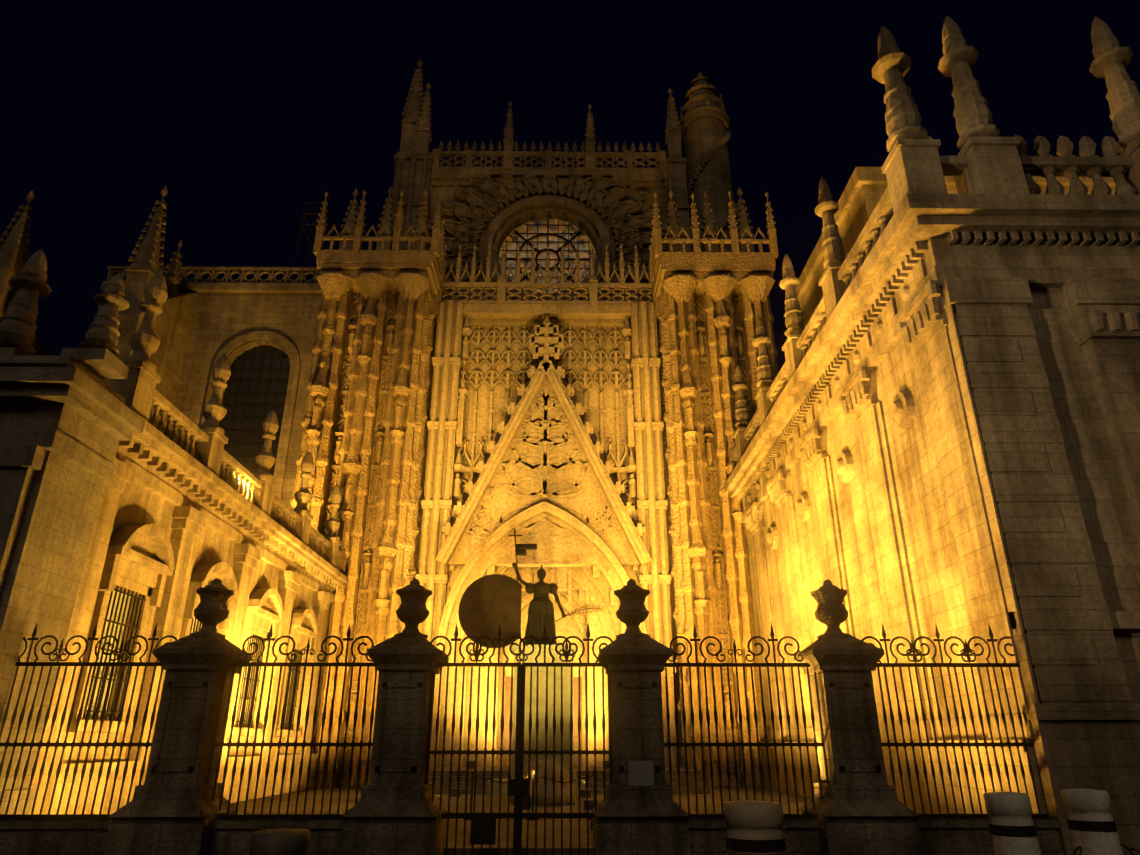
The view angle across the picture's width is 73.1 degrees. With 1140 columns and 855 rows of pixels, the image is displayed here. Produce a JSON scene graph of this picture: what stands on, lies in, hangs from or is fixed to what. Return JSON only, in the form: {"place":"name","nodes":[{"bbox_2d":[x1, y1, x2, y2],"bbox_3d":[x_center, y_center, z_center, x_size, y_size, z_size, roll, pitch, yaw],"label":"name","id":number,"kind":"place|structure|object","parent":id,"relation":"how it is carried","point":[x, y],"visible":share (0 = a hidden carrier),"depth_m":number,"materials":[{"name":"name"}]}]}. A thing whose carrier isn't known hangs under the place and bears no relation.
{"place":"outdoors","nodes":[
{"label":"outdoors","id":0,"kind":"place"},
{"bbox_2d":[0,249,144,813],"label":"building wall","id":1,"kind":"structure","parent":0,"point":[69,419],"depth_m":14.21,"materials":[{"name":"beige stone"}]},
{"bbox_2d":[0,186,321,516],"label":"aisle wall","id":2,"kind":"structure","parent":0,"point":[202,328],"depth_m":39.91,"materials":[{"name":"stone"}]},
{"bbox_2d":[219,346,289,484],"bbox_3d":[-16.212,-0.473,39.398,3.600,8.500,0.050,0,-22,-1],"label":"window grille","id":3,"kind":"object","parent":2,"relation":"in","point":[248,413],"visible":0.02,"depth_m":39.76,"materials":[{"name":"black metal"}]},
{"bbox_2d":[221,345,289,483],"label":"window panes","id":4,"kind":"structure","parent":2,"relation":"attached to","point":[254,405],"depth_m":39.63,"materials":[{"name":"black glass"}]},
{"bbox_2d":[295,202,333,278],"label":"scaffolding","id":5,"kind":"object","parent":2,"relation":"on","point":[317,213],"visible":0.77,"depth_m":40.57,"materials":[{"name":"metal"}]},
{"bbox_2d":[450,789,461,796],"bbox_3d":[-3.723,11.902,25.027,0.360,0.280,0.180,0,-22,-1],"label":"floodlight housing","id":6,"kind":"object","parent":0,"point":[453,793],"visible":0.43,"depth_m":24.95,"materials":[{"name":"black metal"}]},
{"bbox_2d":[466,761,474,768],"bbox_3d":[-3.768,12.881,29.381,0.360,0.280,0.180,0,-22,-1],"label":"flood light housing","id":7,"kind":"object","parent":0,"point":[471,764],"visible":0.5,"depth_m":29.30,"materials":[{"name":"black metal"}]},
{"bbox_2d":[415,243,679,767],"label":"portal facade","id":8,"kind":"structure","parent":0,"point":[545,425],"depth_m":36.84,"materials":[{"name":"beige stone"}]},
{"bbox_2d":[503,677,581,765],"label":"door leaves","id":9,"kind":"object","parent":8,"relation":"attached to","point":[506,736],"depth_m":34.91,"materials":[{"name":"brown wood"}]},
{"bbox_2d":[0,0,1139,372],"label":"sky","id":10,"kind":"structure","parent":0,"point":[247,112],"materials":[{"name":"black"}]},
{"bbox_2d":[580,789,590,797],"bbox_3d":[0.482,11.728,24.605,0.360,0.280,0.180,0,-22,-1],"label":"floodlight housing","id":11,"kind":"object","parent":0,"point":[583,794],"visible":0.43,"depth_m":24.53,"materials":[{"name":"black metal"}]},
{"bbox_2d":[584,800,597,809],"bbox_3d":[0.534,9.827,19.980,0.360,0.280,0.180,0,-22,-1],"label":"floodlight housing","id":12,"kind":"object","parent":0,"point":[590,804],"visible":0.57,"depth_m":19.91,"materials":[{"name":"black metal"}]},
{"bbox_2d":[605,761,608,768],"bbox_3d":[1.432,12.902,29.431,0.360,0.280,0.180,0,-22,-1],"label":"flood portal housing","id":13,"kind":"object","parent":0,"point":[606,764],"visible":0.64,"depth_m":29.35,"materials":[{"name":"black metal"}]},
{"bbox_2d":[724,16,1139,854],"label":"wing","id":14,"kind":"structure","parent":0,"point":[940,430],"depth_m":16.40,"materials":[{"name":"beige stone"}]},
{"bbox_2d":[795,167,1115,326],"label":"wall","id":15,"kind":"structure","parent":14,"relation":"on","point":[862,193],"depth_m":27.32,"materials":[{"name":"stone"}]},
{"bbox_3d":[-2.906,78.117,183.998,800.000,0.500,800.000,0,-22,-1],"label":"ground","id":16,"kind":"structure","parent":0,"visible":0},
{"bbox_2d":[30,271,347,813],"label":"wing","id":17,"kind":"structure","parent":16,"relation":"on","point":[179,520],"depth_m":19.42,"materials":[{"name":"beige stone"}]},
{"bbox_2d":[82,586,302,729],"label":"window grilles","id":18,"kind":"object","parent":17,"relation":"attached to","point":[128,594],"visible":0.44,"depth_m":17.05,"materials":[{"name":"black metal"}]},
{"bbox_2d":[249,828,310,854],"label":"bollard","id":19,"kind":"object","parent":16,"relation":"on","point":[288,841],"depth_m":5.85,"materials":[{"name":"grey stone"}]},
{"bbox_2d":[232,766,810,854],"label":"courtyard paving","id":20,"kind":"structure","parent":16,"relation":"on","point":[540,822],"depth_m":21.34,"materials":[{"name":"beige stone"}]},
{"bbox_2d":[523,795,530,809],"bbox_3d":[-1.029,8.212,16.842,0.360,0.280,0.180,0,-22,-1],"label":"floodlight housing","id":21,"kind":"object","parent":20,"relation":"on","point":[525,800],"visible":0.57,"depth_m":16.76,"materials":[{"name":"black metal"}]},
{"bbox_2d":[466,771,594,819],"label":"courtyard barriers","id":22,"kind":"object","parent":20,"relation":"on","point":[532,776],"visible":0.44,"depth_m":17.59,"materials":[{"name":"metal"}]},
{"bbox_2d":[486,644,584,795],"bbox_3d":[-1.140,10.395,27.503,3.200,4.850,3.200,0,-22,-1],"label":"statue pedestal","id":23,"kind":"object","parent":20,"relation":"on","point":[566,677],"visible":0.38,"depth_m":26.63,"materials":[{"name":"stone"}]},
{"bbox_2d":[508,529,565,643],"bbox_3d":[-1.284,6.064,29.266,2.268,4.502,0.929,0,-22,-1],"label":"statue","id":24,"kind":"object","parent":23,"relation":"on","point":[540,612],"visible":0.81,"depth_m":28.79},
{"bbox_2d":[458,574,521,647],"bbox_3d":[-2.989,6.858,28.828,2.369,2.729,0.080,0,-22,-1],"label":"round disc","id":25,"kind":"object","parent":24,"relation":"attached to","point":[488,604],"visible":0.9,"depth_m":28.82,"materials":[{"name":"brown metal"}]},
{"bbox_2d":[553,604,604,623],"bbox_3d":[0.325,6.951,28.719,2.011,0.775,0.042,0,-22,-1],"label":"palm frond","id":26,"kind":"object","parent":24,"relation":"attached to","point":[582,609],"visible":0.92,"depth_m":28.76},
{"bbox_2d":[510,760,575,805],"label":"courtyard dome","id":27,"kind":"structure","parent":20,"relation":"on","point":[549,790],"depth_m":21.51,"materials":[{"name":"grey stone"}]},
{"bbox_2d":[0,578,1063,854],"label":"fence pillars","id":28,"kind":"structure","parent":16,"relation":"on","point":[170,808],"depth_m":12.30,"materials":[{"name":"grey stone"}]},
{"bbox_2d":[0,623,1048,854],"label":"iron fence","id":29,"kind":"object","parent":28,"relation":"attached to","point":[483,828],"visible":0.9,"depth_m":12.91,"materials":[{"name":"black metal"}]},
{"bbox_2d":[628,761,653,785],"bbox_3d":[1.135,5.621,12.250,0.400,0.580,0.070,0,-22,-1],"label":"sign","id":30,"kind":"object","parent":28,"relation":"attached to","point":[640,773],"visible":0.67,"depth_m":12.26,"materials":[{"name":"grey metal"}]},
{"bbox_2d":[290,187,778,788],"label":"buttresses","id":31,"kind":"structure","parent":16,"relation":"on","point":[364,423],"depth_m":35.70,"materials":[{"name":"beige stone"}]},
{"bbox_2d":[391,59,737,300],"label":"wall","id":32,"kind":"structure","parent":31,"relation":"on","point":[495,206],"depth_m":46.75,"materials":[{"name":"stone"}]},
{"bbox_2d":[499,219,595,292],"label":"window glass","id":33,"kind":"object","parent":32,"relation":"in","point":[584,237],"depth_m":46.21,"materials":[{"name":"glass"}]},
{"bbox_2d":[500,219,595,292],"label":"window tracery","id":34,"kind":"object","parent":32,"relation":"attached to","point":[548,234],"visible":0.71,"depth_m":46.04,"materials":[{"name":"beige stone"}]},
{"bbox_2d":[723,801,785,853],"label":"bollard","id":35,"kind":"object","parent":16,"relation":"on","point":[754,820],"depth_m":5.88,"materials":[{"name":"grey stone"}]},
{"bbox_2d":[726,836,786,851],"bbox_3d":[1.444,3.230,5.986,0.458,0.080,0.458,0,-22,-1],"label":"bollard band","id":36,"kind":"object","parent":35,"relation":"attached to","point":[777,845],"visible":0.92,"depth_m":5.80,"materials":[{"name":"black metal"}]},
{"bbox_2d":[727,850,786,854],"bbox_3d":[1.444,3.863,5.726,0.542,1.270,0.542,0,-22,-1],"label":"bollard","id":37,"kind":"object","parent":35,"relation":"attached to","point":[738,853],"visible":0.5,"depth_m":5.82,"materials":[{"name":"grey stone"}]},
{"bbox_2d":[983,791,1040,854],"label":"bollard","id":38,"kind":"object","parent":16,"relation":"on","point":[1004,808],"depth_m":6.53,"materials":[{"name":"grey stone"}]},
{"bbox_2d":[988,823,1036,836],"bbox_3d":[3.808,3.459,6.622,0.360,0.080,0.360,0,-22,-1],"label":"bollard band","id":39,"kind":"object","parent":38,"relation":"attached to","point":[1016,831],"visible":0.69,"depth_m":6.48,"materials":[{"name":"black metal"}]},
{"bbox_2d":[1041,842,1139,854],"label":"bollard chains","id":40,"kind":"object","parent":16,"relation":"on","point":[1123,845],"visible":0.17,"depth_m":6.74,"materials":[{"name":"black metal"}]},
{"bbox_2d":[1061,788,1123,854],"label":"bollard","id":41,"kind":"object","parent":16,"relation":"on","point":[1081,804],"depth_m":6.81,"materials":[{"name":"grey stone"}]},
{"bbox_2d":[1067,818,1116,831],"bbox_3d":[4.684,3.567,6.911,0.371,0.080,0.371,0,-22,-1],"label":"bollard band","id":42,"kind":"object","parent":41,"relation":"attached to","point":[1102,826],"visible":0.77,"depth_m":6.77,"materials":[{"name":"black metal"}]}
]}

